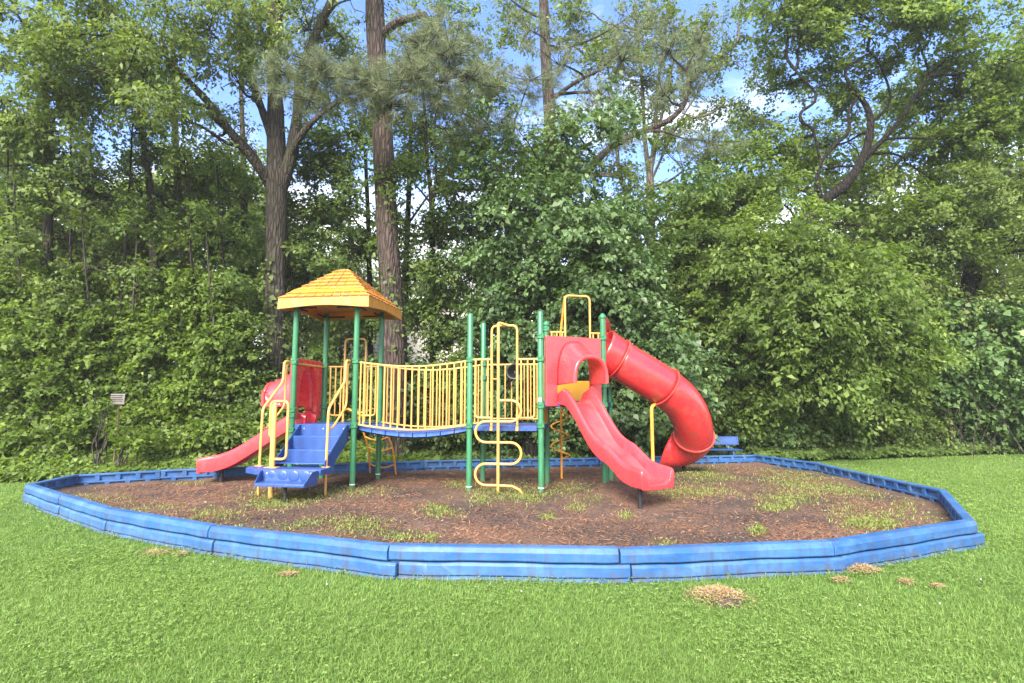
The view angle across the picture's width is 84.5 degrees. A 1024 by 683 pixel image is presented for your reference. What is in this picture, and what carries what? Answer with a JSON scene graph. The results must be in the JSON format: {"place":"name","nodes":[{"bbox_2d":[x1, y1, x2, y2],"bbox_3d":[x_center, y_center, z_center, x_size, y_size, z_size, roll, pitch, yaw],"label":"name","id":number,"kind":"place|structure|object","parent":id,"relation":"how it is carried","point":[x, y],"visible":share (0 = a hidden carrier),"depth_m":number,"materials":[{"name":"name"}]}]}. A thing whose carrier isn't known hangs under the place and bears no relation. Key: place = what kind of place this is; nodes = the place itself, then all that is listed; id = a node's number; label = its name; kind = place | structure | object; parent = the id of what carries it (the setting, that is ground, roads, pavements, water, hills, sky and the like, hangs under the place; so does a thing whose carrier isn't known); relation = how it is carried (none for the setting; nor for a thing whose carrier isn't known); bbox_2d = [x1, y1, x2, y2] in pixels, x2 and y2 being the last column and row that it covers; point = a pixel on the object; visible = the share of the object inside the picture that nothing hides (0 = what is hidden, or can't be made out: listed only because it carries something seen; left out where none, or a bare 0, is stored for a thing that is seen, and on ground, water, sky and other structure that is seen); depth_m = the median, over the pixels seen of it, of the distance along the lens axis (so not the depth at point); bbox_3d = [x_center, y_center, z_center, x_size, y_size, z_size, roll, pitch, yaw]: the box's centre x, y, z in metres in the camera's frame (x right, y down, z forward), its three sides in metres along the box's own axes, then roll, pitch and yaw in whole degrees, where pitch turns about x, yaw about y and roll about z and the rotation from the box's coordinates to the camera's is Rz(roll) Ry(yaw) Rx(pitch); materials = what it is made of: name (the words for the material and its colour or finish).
{"place":"outdoors","nodes":[
{"label":"outdoors","id":0,"kind":"place"},
{"bbox_2d":[0,452,1023,682],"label":"lawn","id":1,"kind":"structure","parent":0,"point":[530,586],"depth_m":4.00,"materials":[{"name":"green plant"}]},
{"bbox_2d":[21,483,64,515],"bbox_3d":[-6.489,2.197,7.807,1.713,0.309,0.144,-5,-8,37],"label":"border section","id":2,"kind":"object","parent":1,"relation":"on","point":[44,499],"visible":0.82,"depth_m":7.69,"materials":[{"name":"blue plastic"}]},
{"bbox_2d":[29,474,78,488],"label":"border section","id":3,"kind":"object","parent":1,"relation":"on","point":[62,482],"visible":0.52,"depth_m":8.98,"materials":[{"name":"blue plastic"}]},
{"bbox_2d":[58,494,111,533],"bbox_3d":[-5.203,2.091,6.847,1.650,0.309,0.144,-5,-8,37],"label":"border section","id":4,"kind":"object","parent":1,"relation":"on","point":[84,512],"visible":0.84,"depth_m":6.74,"materials":[{"name":"blue plastic"}]},
{"bbox_2d":[75,470,160,484],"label":"border section","id":5,"kind":"object","parent":1,"relation":"on","point":[110,477],"visible":0.63,"depth_m":9.68,"materials":[{"name":"blue plastic"}]},
{"bbox_2d":[135,547,175,556],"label":"dried grass clump","id":6,"kind":"object","parent":1,"relation":"on","point":[156,551],"visible":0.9,"depth_m":5.42,"materials":[{"name":"plant"}]},
{"bbox_2d":[103,507,216,554],"bbox_3d":[-3.740,1.994,5.935,1.970,0.309,0.144,-3,-7,28],"label":"border section","id":7,"kind":"object","parent":1,"relation":"on","point":[155,529],"visible":0.91,"depth_m":5.84,"materials":[{"name":"blue plastic"}]},
{"bbox_2d":[159,466,247,480],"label":"border section","id":8,"kind":"object","parent":1,"relation":"on","point":[179,474],"visible":0.56,"depth_m":10.18,"materials":[{"name":"blue plastic"}]},
{"bbox_2d":[247,464,318,475],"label":"border section","id":9,"kind":"object","parent":1,"relation":"on","point":[310,465],"visible":0.09,"depth_m":10.86,"materials":[{"name":"blue plastic"}]},
{"bbox_2d":[208,524,398,579],"bbox_3d":[-1.947,1.909,5.116,2.137,0.309,0.144,-2,-7,21],"label":"border section","id":10,"kind":"object","parent":1,"relation":"on","point":[363,557],"visible":0.96,"depth_m":5.03,"materials":[{"name":"blue plastic"}]},
{"bbox_2d":[332,460,423,473],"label":"border section","id":11,"kind":"object","parent":1,"relation":"on","point":[341,468],"visible":0.52,"depth_m":11.35,"materials":[{"name":"blue plastic"}]},
{"bbox_2d":[423,459,512,470],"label":"border section","id":12,"kind":"object","parent":1,"relation":"on","point":[434,465],"visible":0.56,"depth_m":11.72,"materials":[{"name":"blue plastic"}]},
{"bbox_2d":[53,462,953,546],"bbox_3d":[-0.270,2.273,8.172,13.472,0.134,7.458,1,-6,-9],"label":"mulch bed","id":13,"kind":"object","parent":1,"relation":"on","point":[649,508],"visible":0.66,"depth_m":7.60,"materials":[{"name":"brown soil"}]},
{"bbox_2d":[196,269,715,508],"bbox_3d":[-0.809,0.595,9.665,9.328,3.924,4.219,0,-6,0],"label":"play structure","id":14,"kind":"object","parent":13,"relation":"on","point":[674,395],"visible":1,"depth_m":9.48,"materials":[{"name":"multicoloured plastic"}]},
{"bbox_2d":[72,465,941,545],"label":"weeds","id":15,"kind":"object","parent":13,"relation":"on","point":[888,520],"visible":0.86,"depth_m":8.01,"materials":[{"name":"green plant"}]},
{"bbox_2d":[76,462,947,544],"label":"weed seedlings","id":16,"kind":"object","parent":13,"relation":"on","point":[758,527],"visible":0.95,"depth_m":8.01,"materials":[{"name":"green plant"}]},
{"bbox_2d":[389,543,630,583],"bbox_3d":[-0.033,1.859,4.701,2.005,0.309,0.144,0,-6,3],"label":"border section","id":17,"kind":"object","parent":1,"relation":"on","point":[578,563],"visible":0.91,"depth_m":4.66,"materials":[{"name":"blue plastic"}]},
{"bbox_2d":[512,457,598,467],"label":"border section","id":18,"kind":"object","parent":1,"relation":"on","point":[575,462],"visible":0.57,"depth_m":12.10,"materials":[{"name":"blue plastic"}]},
{"bbox_2d":[669,583,775,611],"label":"dried grass clump","id":19,"kind":"object","parent":1,"relation":"on","point":[717,589],"visible":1,"depth_m":4.14,"materials":[{"name":"plant"}]},
{"bbox_2d":[693,454,755,463],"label":"border section","id":20,"kind":"object","parent":1,"relation":"on","point":[715,459],"visible":0.44,"depth_m":12.71,"materials":[{"name":"blue plastic"}]},
{"bbox_2d":[709,436,742,454],"bbox_3d":[4.816,2.610,13.467,1.299,0.666,0.492,0,-6,0],"label":"park bench","id":21,"kind":"object","parent":1,"relation":"on","point":[728,440],"visible":0.56,"depth_m":13.61,"materials":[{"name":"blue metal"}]},
{"bbox_2d":[618,539,845,582],"bbox_3d":[1.880,1.874,4.781,2.003,0.309,0.144,1,-6,-8],"label":"border section","id":22,"kind":"object","parent":1,"relation":"on","point":[721,560],"visible":0.86,"depth_m":4.73,"materials":[{"name":"blue plastic"}]},
{"bbox_2d":[752,454,818,471],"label":"border section","id":23,"kind":"object","parent":1,"relation":"on","point":[795,464],"visible":0.65,"depth_m":11.87,"materials":[{"name":"blue plastic"}]},
{"bbox_2d":[671,188,978,459],"bbox_3d":[7.725,-0.512,14.299,7.585,7.093,5.704,0,-6,0],"label":"rounded shrub tree","id":24,"kind":"object","parent":1,"relation":"on","point":[817,298],"visible":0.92,"depth_m":13.27,"materials":[{"name":"green plant"}]},
{"bbox_2d":[824,575,852,583],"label":"dried grass clump","id":25,"kind":"object","parent":1,"relation":"on","point":[842,578],"visible":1,"depth_m":4.56,"materials":[{"name":"plant"}]},
{"bbox_2d":[817,463,872,484],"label":"border section","id":26,"kind":"object","parent":1,"relation":"on","point":[863,478],"visible":0.68,"depth_m":10.13,"materials":[{"name":"blue plastic"}]},
{"bbox_2d":[847,563,885,573],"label":"dried grass clump","id":27,"kind":"object","parent":1,"relation":"on","point":[861,567],"visible":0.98,"depth_m":4.83,"materials":[{"name":"plant"}]},
{"bbox_2d":[826,519,984,571],"bbox_3d":[3.807,1.939,5.366,2.235,0.309,0.144,3,-7,-24],"label":"border section","id":28,"kind":"object","parent":1,"relation":"on","point":[893,546],"visible":0.84,"depth_m":5.28,"materials":[{"name":"blue plastic"}]},
{"bbox_2d":[869,475,946,502],"bbox_3d":[5.964,2.269,8.550,0.144,0.309,1.708,0,-6,2],"label":"border section","id":29,"kind":"object","parent":1,"relation":"on","point":[931,494],"visible":0.66,"depth_m":8.42,"materials":[{"name":"blue plastic"}]},
{"bbox_2d":[939,490,976,523],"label":"border section","id":30,"kind":"object","parent":1,"relation":"on","point":[954,508],"visible":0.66,"depth_m":6.69,"materials":[{"name":"blue plastic"}]},
{"bbox_2d":[0,0,1023,351],"label":"sky","id":31,"kind":"structure","parent":0,"point":[732,80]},
{"label":"forest floor","id":32,"kind":"structure","parent":0,"visible":0},
{"bbox_2d":[0,163,63,424],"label":"sapling","id":33,"kind":"object","parent":32,"relation":"on","point":[13,185],"visible":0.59,"depth_m":13.13,"materials":[{"name":"green plant"}]},
{"bbox_2d":[0,124,73,418],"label":"sapling","id":34,"kind":"object","parent":32,"relation":"on","point":[9,202],"visible":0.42,"depth_m":13.61,"materials":[{"name":"green plant"}]},
{"bbox_2d":[0,258,111,461],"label":"vine thicket","id":35,"kind":"object","parent":32,"relation":"on","point":[37,385],"visible":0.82,"depth_m":11.75,"materials":[{"name":"green plant"}]},
{"bbox_2d":[22,91,115,298],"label":"sapling","id":36,"kind":"object","parent":32,"relation":"on","point":[56,151],"visible":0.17,"depth_m":13.64,"materials":[{"name":"green plant"}]},
{"bbox_2d":[3,170,135,292],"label":"tree","id":37,"kind":"object","parent":32,"relation":"on","point":[91,214],"visible":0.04,"depth_m":18.73,"materials":[{"name":"green plant"}]},
{"bbox_2d":[8,258,151,452],"bbox_3d":[-9.864,0.402,12.895,4.241,4.955,2.570,-4,-7,32],"label":"vine thicket","id":38,"kind":"object","parent":32,"relation":"on","point":[84,324],"visible":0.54,"depth_m":12.39,"materials":[{"name":"green plant"}]},
{"bbox_2d":[17,164,152,456],"bbox_3d":[-9.904,-0.403,13.019,2.665,6.608,2.411,5,-8,-39],"label":"sapling","id":39,"kind":"object","parent":32,"relation":"on","point":[72,269],"visible":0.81,"depth_m":13.07,"materials":[{"name":"green plant"}]},
{"bbox_2d":[0,0,186,423],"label":"edge tree","id":40,"kind":"object","parent":32,"relation":"on","point":[33,127],"visible":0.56,"depth_m":12.95,"materials":[{"name":"green plant"}]},
{"bbox_2d":[110,394,125,462],"bbox_3d":[-7.895,1.882,11.225,0.300,1.676,0.066,0,-6,0],"label":"notice sign","id":41,"kind":"object","parent":32,"relation":"on","point":[119,399],"visible":0.79,"depth_m":11.28,"materials":[{"name":"white metal"}]},
{"bbox_2d":[13,101,252,425],"bbox_3d":[-10.077,-2.229,15.738,3.956,10.993,6.060,-4,-8,36],"label":"edge tree","id":42,"kind":"object","parent":32,"relation":"on","point":[151,186],"visible":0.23,"depth_m":14.72,"materials":[{"name":"green plant"}]},
{"bbox_2d":[85,67,184,347],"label":"sapling","id":43,"kind":"object","parent":32,"relation":"on","point":[132,174],"visible":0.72,"depth_m":13.83,"materials":[{"name":"green plant"}]},
{"bbox_2d":[69,259,210,465],"bbox_3d":[-7.894,0.396,12.597,3.788,4.954,2.852,-5,-8,42],"label":"vine thicket","id":44,"kind":"object","parent":32,"relation":"on","point":[153,347],"visible":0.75,"depth_m":12.54,"materials":[{"name":"green plant"}]},
{"bbox_2d":[85,195,200,388],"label":"sapling","id":45,"kind":"object","parent":32,"relation":"on","point":[134,272],"visible":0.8,"depth_m":13.12,"materials":[{"name":"green plant"}]},
{"bbox_2d":[78,162,213,295],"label":"tree","id":46,"kind":"object","parent":32,"relation":"on","point":[139,193],"visible":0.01,"depth_m":22.66,"materials":[{"name":"green plant"}]},
{"bbox_2d":[110,139,189,194],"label":"tree","id":47,"kind":"object","parent":32,"relation":"on","point":[150,157],"depth_m":28.66,"materials":[{"name":"green plant"}]},
{"bbox_2d":[68,34,304,370],"bbox_3d":[-9.081,-2.902,15.963,4.262,12.433,5.506,-2,-6,20],"label":"edge tree","id":48,"kind":"object","parent":32,"relation":"on","point":[200,253],"visible":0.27,"depth_m":16.09,"materials":[{"name":"green plant"}]},
{"bbox_2d":[128,131,254,336],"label":"sapling","id":49,"kind":"object","parent":32,"relation":"on","point":[169,167],"visible":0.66,"depth_m":13.65,"materials":[{"name":"green plant"}]},
{"bbox_2d":[143,142,266,270],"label":"tree","id":50,"kind":"object","parent":32,"relation":"on","point":[263,153],"depth_m":25.49,"materials":[{"name":"green plant"}]},
{"bbox_2d":[0,0,415,383],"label":"forked tree","id":51,"kind":"object","parent":32,"relation":"on","point":[141,50],"visible":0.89,"depth_m":13.15,"materials":[{"name":"green plant"}]},
{"bbox_2d":[135,262,280,457],"bbox_3d":[-6.802,0.412,12.950,4.093,4.960,2.593,-4,-7,31],"label":"vine thicket","id":52,"kind":"object","parent":32,"relation":"on","point":[230,343],"visible":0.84,"depth_m":12.60,"materials":[{"name":"green plant"}]},
{"bbox_2d":[182,137,263,413],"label":"sapling","id":53,"kind":"object","parent":32,"relation":"on","point":[235,158],"visible":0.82,"depth_m":13.79,"materials":[{"name":"green plant"}]},
{"bbox_2d":[173,197,275,412],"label":"sapling","id":54,"kind":"object","parent":32,"relation":"on","point":[233,278],"visible":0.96,"depth_m":12.95,"materials":[{"name":"green plant"}]},
{"bbox_2d":[0,423,450,482],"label":"ground cover","id":55,"kind":"object","parent":32,"relation":"on","point":[36,466],"visible":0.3,"depth_m":11.17,"materials":[{"name":"green plant"}]},
{"bbox_2d":[134,127,334,351],"bbox_3d":[-10.102,-1.843,20.724,7.107,11.115,6.927,-3,-7,25],"label":"tree","id":56,"kind":"object","parent":32,"relation":"on","point":[307,318],"visible":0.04,"depth_m":20.85,"materials":[{"name":"green plant"}]},
{"bbox_2d":[167,10,303,362],"bbox_3d":[-8.374,-5.257,17.709,3.894,17.366,6.158,3,-7,-23],"label":"edge tree","id":57,"kind":"object","parent":32,"relation":"on","point":[245,197],"visible":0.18,"depth_m":17.05,"materials":[{"name":"green plant"}]},
{"bbox_2d":[212,345,351,454],"bbox_3d":[-5.473,1.486,13.223,3.207,2.881,2.372,0,-6,0],"label":"vine thicket","id":58,"kind":"object","parent":32,"relation":"on","point":[253,407],"visible":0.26,"depth_m":12.85,"materials":[{"name":"green plant"}]},
{"bbox_2d":[214,183,365,354],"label":"tree","id":59,"kind":"object","parent":32,"relation":"on","point":[304,330],"visible":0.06,"depth_m":24.55,"materials":[{"name":"green plant"}]},
{"bbox_2d":[260,183,333,357],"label":"sapling","id":60,"kind":"object","parent":32,"relation":"on","point":[296,257],"visible":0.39,"depth_m":14.91,"materials":[{"name":"green plant"}]},
{"bbox_2d":[250,324,363,432],"bbox_3d":[-7.442,1.400,18.728,7.136,5.114,5.824,1,-6,-11],"label":"deep bush","id":61,"kind":"object","parent":32,"relation":"on","point":[301,343],"visible":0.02,"depth_m":18.81,"materials":[{"name":"green plant"}]},
{"bbox_2d":[230,79,402,436],"bbox_3d":[-5.354,-2.205,15.706,4.610,10.831,3.813,0,-6,0],"label":"edge tree","id":62,"kind":"object","parent":32,"relation":"on","point":[336,212],"visible":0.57,"depth_m":15.50,"materials":[{"name":"green plant"}]},
{"bbox_2d":[280,344,369,439],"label":"understory bush","id":63,"kind":"object","parent":32,"relation":"on","point":[348,415],"visible":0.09,"depth_m":13.74,"materials":[{"name":"green plant"}]},
{"bbox_2d":[288,215,378,365],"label":"tree","id":64,"kind":"object","parent":32,"relation":"on","point":[343,337],"visible":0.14,"depth_m":24.98,"materials":[{"name":"green plant"}]},
{"bbox_2d":[244,0,512,458],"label":"pine tree","id":65,"kind":"object","parent":32,"relation":"on","point":[377,89],"visible":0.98,"depth_m":12.25,"materials":[{"name":"green plant"}]},
{"bbox_2d":[287,267,485,370],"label":"house","id":66,"kind":"structure","parent":32,"relation":"on","point":[415,348],"depth_m":29.13,"materials":[{"name":"white"}]},
{"bbox_2d":[331,343,452,446],"bbox_3d":[-2.856,1.534,13.981,3.064,2.962,2.541,-4,-7,35],"label":"understory bush","id":67,"kind":"object","parent":32,"relation":"on","point":[373,418],"visible":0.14,"depth_m":13.56,"materials":[{"name":"green plant"}]},
{"bbox_2d":[358,111,488,356],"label":"edge tree","id":68,"kind":"object","parent":32,"relation":"on","point":[405,266],"visible":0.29,"depth_m":16.05,"materials":[{"name":"green plant"}]},
{"bbox_2d":[400,343,496,454],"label":"understory bush","id":69,"kind":"object","parent":32,"relation":"on","point":[444,442],"visible":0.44,"depth_m":13.37,"materials":[{"name":"green plant"}]},
{"bbox_2d":[428,344,537,457],"bbox_3d":[-0.448,1.529,13.952,3.020,3.032,2.195,-1,-6,12],"label":"understory bush","id":70,"kind":"object","parent":32,"relation":"on","point":[505,435],"visible":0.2,"depth_m":13.54,"materials":[{"name":"green plant"}]},
{"bbox_2d":[305,0,699,376],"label":"slender tree","id":71,"kind":"object","parent":32,"relation":"on","point":[426,312],"visible":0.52,"depth_m":14.82,"materials":[{"name":"green plant"}]},
{"bbox_2d":[439,208,571,364],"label":"tree","id":72,"kind":"object","parent":32,"relation":"on","point":[476,341],"visible":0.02,"depth_m":25.95,"materials":[{"name":"green plant"}]},
{"bbox_2d":[509,362,612,457],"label":"understory bush","id":73,"kind":"object","parent":32,"relation":"on","point":[554,414],"visible":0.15,"depth_m":13.38,"materials":[{"name":"green plant"}]},
{"bbox_2d":[417,439,752,459],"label":"ground cover","id":74,"kind":"object","parent":32,"relation":"on","point":[454,454],"visible":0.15,"depth_m":13.55,"materials":[{"name":"green plant"}]},
{"bbox_2d":[437,0,749,314],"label":"tall pine tree","id":75,"kind":"object","parent":32,"relation":"on","point":[548,77],"visible":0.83,"depth_m":15.00,"materials":[{"name":"green plant"}]},
{"bbox_2d":[425,70,768,457],"bbox_3d":[1.677,-1.623,13.744,7.857,9.190,5.349,0,-6,0],"label":"dark maple","id":76,"kind":"object","parent":32,"relation":"on","point":[626,298],"visible":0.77,"depth_m":12.91,"materials":[{"name":"green plant"}]},
{"bbox_2d":[570,384,670,455],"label":"understory bush","id":77,"kind":"object","parent":32,"relation":"on","point":[634,431],"visible":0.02,"depth_m":13.58,"materials":[{"name":"green plant"}]},
{"bbox_2d":[467,0,798,250],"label":"pale stemmed tree","id":78,"kind":"object","parent":32,"relation":"on","point":[574,16],"visible":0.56,"depth_m":18.13,"materials":[{"name":"green plant"}]},
{"bbox_2d":[563,184,704,327],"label":"tree","id":79,"kind":"object","parent":32,"relation":"on","point":[633,240],"visible":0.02,"depth_m":21.25,"materials":[{"name":"green plant"}]},
{"bbox_2d":[576,225,695,329],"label":"sapling","id":80,"kind":"object","parent":32,"relation":"on","point":[678,298],"visible":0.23,"depth_m":14.85,"materials":[{"name":"green plant"}]},
{"bbox_2d":[615,163,784,335],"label":"tree","id":81,"kind":"object","parent":32,"relation":"on","point":[674,181],"visible":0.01,"depth_m":19.49,"materials":[{"name":"green plant"}]},
{"bbox_2d":[656,348,761,451],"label":"understory bush","id":82,"kind":"object","parent":32,"relation":"on","point":[716,392],"visible":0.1,"depth_m":14.33,"materials":[{"name":"green plant"}]},
{"bbox_2d":[641,174,792,433],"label":"arching tree","id":83,"kind":"object","parent":32,"relation":"on","point":[686,218],"visible":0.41,"depth_m":14.83,"materials":[{"name":"green plant"}]},
{"bbox_2d":[678,109,845,281],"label":"tree","id":84,"kind":"object","parent":32,"relation":"on","point":[739,132],"visible":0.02,"depth_m":21.47,"materials":[{"name":"green plant"}]},
{"bbox_2d":[710,377,828,449],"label":"understory bush","id":85,"kind":"object","parent":32,"relation":"on","point":[786,438],"visible":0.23,"depth_m":14.28,"materials":[{"name":"green plant"}]},
{"bbox_2d":[765,162,869,348],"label":"tree","id":86,"kind":"object","parent":32,"relation":"on","point":[795,200],"depth_m":28.96,"materials":[{"name":"green plant"}]},
{"bbox_2d":[765,154,903,362],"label":"tree","id":87,"kind":"object","parent":32,"relation":"on","point":[864,188],"visible":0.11,"depth_m":19.44,"materials":[{"name":"green plant"}]},
{"bbox_2d":[784,361,896,457],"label":"understory bush","id":88,"kind":"object","parent":32,"relation":"on","point":[856,428],"visible":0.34,"depth_m":14.48,"materials":[{"name":"green plant"}]},
{"bbox_2d":[692,0,1023,356],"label":"twisted oak","id":89,"kind":"object","parent":32,"relation":"on","point":[988,112],"visible":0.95,"depth_m":16.12,"materials":[{"name":"green plant"}]},
{"bbox_2d":[812,163,937,350],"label":"tree","id":90,"kind":"object","parent":32,"relation":"on","point":[866,210],"visible":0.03,"depth_m":23.35,"materials":[{"name":"green plant"}]},
{"bbox_2d":[739,430,1023,460],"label":"ground cover","id":91,"kind":"object","parent":32,"relation":"on","point":[842,451],"visible":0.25,"depth_m":14.54,"materials":[{"name":"green plant"}]},
{"bbox_2d":[812,340,956,442],"bbox_3d":[10.971,1.479,18.872,5.646,4.958,6.918,3,-7,-29],"label":"deep bush","id":92,"kind":"object","parent":32,"relation":"on","point":[932,416],"depth_m":15.93,"materials":[{"name":"green plant"}]},
{"bbox_2d":[821,83,948,318],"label":"tree","id":93,"kind":"object","parent":32,"relation":"on","point":[881,147],"visible":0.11,"depth_m":21.54,"materials":[{"name":"green plant"}]},
{"bbox_2d":[860,373,959,457],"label":"understory bush","id":94,"kind":"object","parent":32,"relation":"on","point":[929,426],"visible":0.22,"depth_m":15.14,"materials":[{"name":"green plant"}]},
{"bbox_2d":[858,164,994,362],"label":"tree","id":95,"kind":"object","parent":32,"relation":"on","point":[917,197],"depth_m":25.99,"materials":[{"name":"green plant"}]},
{"bbox_2d":[865,127,1023,452],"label":"leaning tree","id":96,"kind":"object","parent":32,"relation":"on","point":[993,193],"visible":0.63,"depth_m":15.60,"materials":[{"name":"green plant"}]},
{"bbox_2d":[871,138,1023,360],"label":"tree","id":97,"kind":"object","parent":32,"relation":"on","point":[953,167],"visible":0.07,"depth_m":19.39,"materials":[{"name":"green plant"}]},
{"bbox_2d":[911,281,1023,455],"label":"pale leaved bush","id":98,"kind":"object","parent":32,"relation":"on","point":[984,394],"visible":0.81,"depth_m":15.26,"materials":[{"name":"green plant"}]},
{"bbox_2d":[911,20,1023,287],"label":"tree","id":99,"kind":"object","parent":32,"relation":"on","point":[1021,146],"visible":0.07,"depth_m":20.57,"materials":[{"name":"green plant"}]},
{"bbox_2d":[954,146,1023,311],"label":"tree","id":100,"kind":"object","parent":32,"relation":"on","point":[999,219],"visible":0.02,"depth_m":23.69,"materials":[{"name":"green plant"}]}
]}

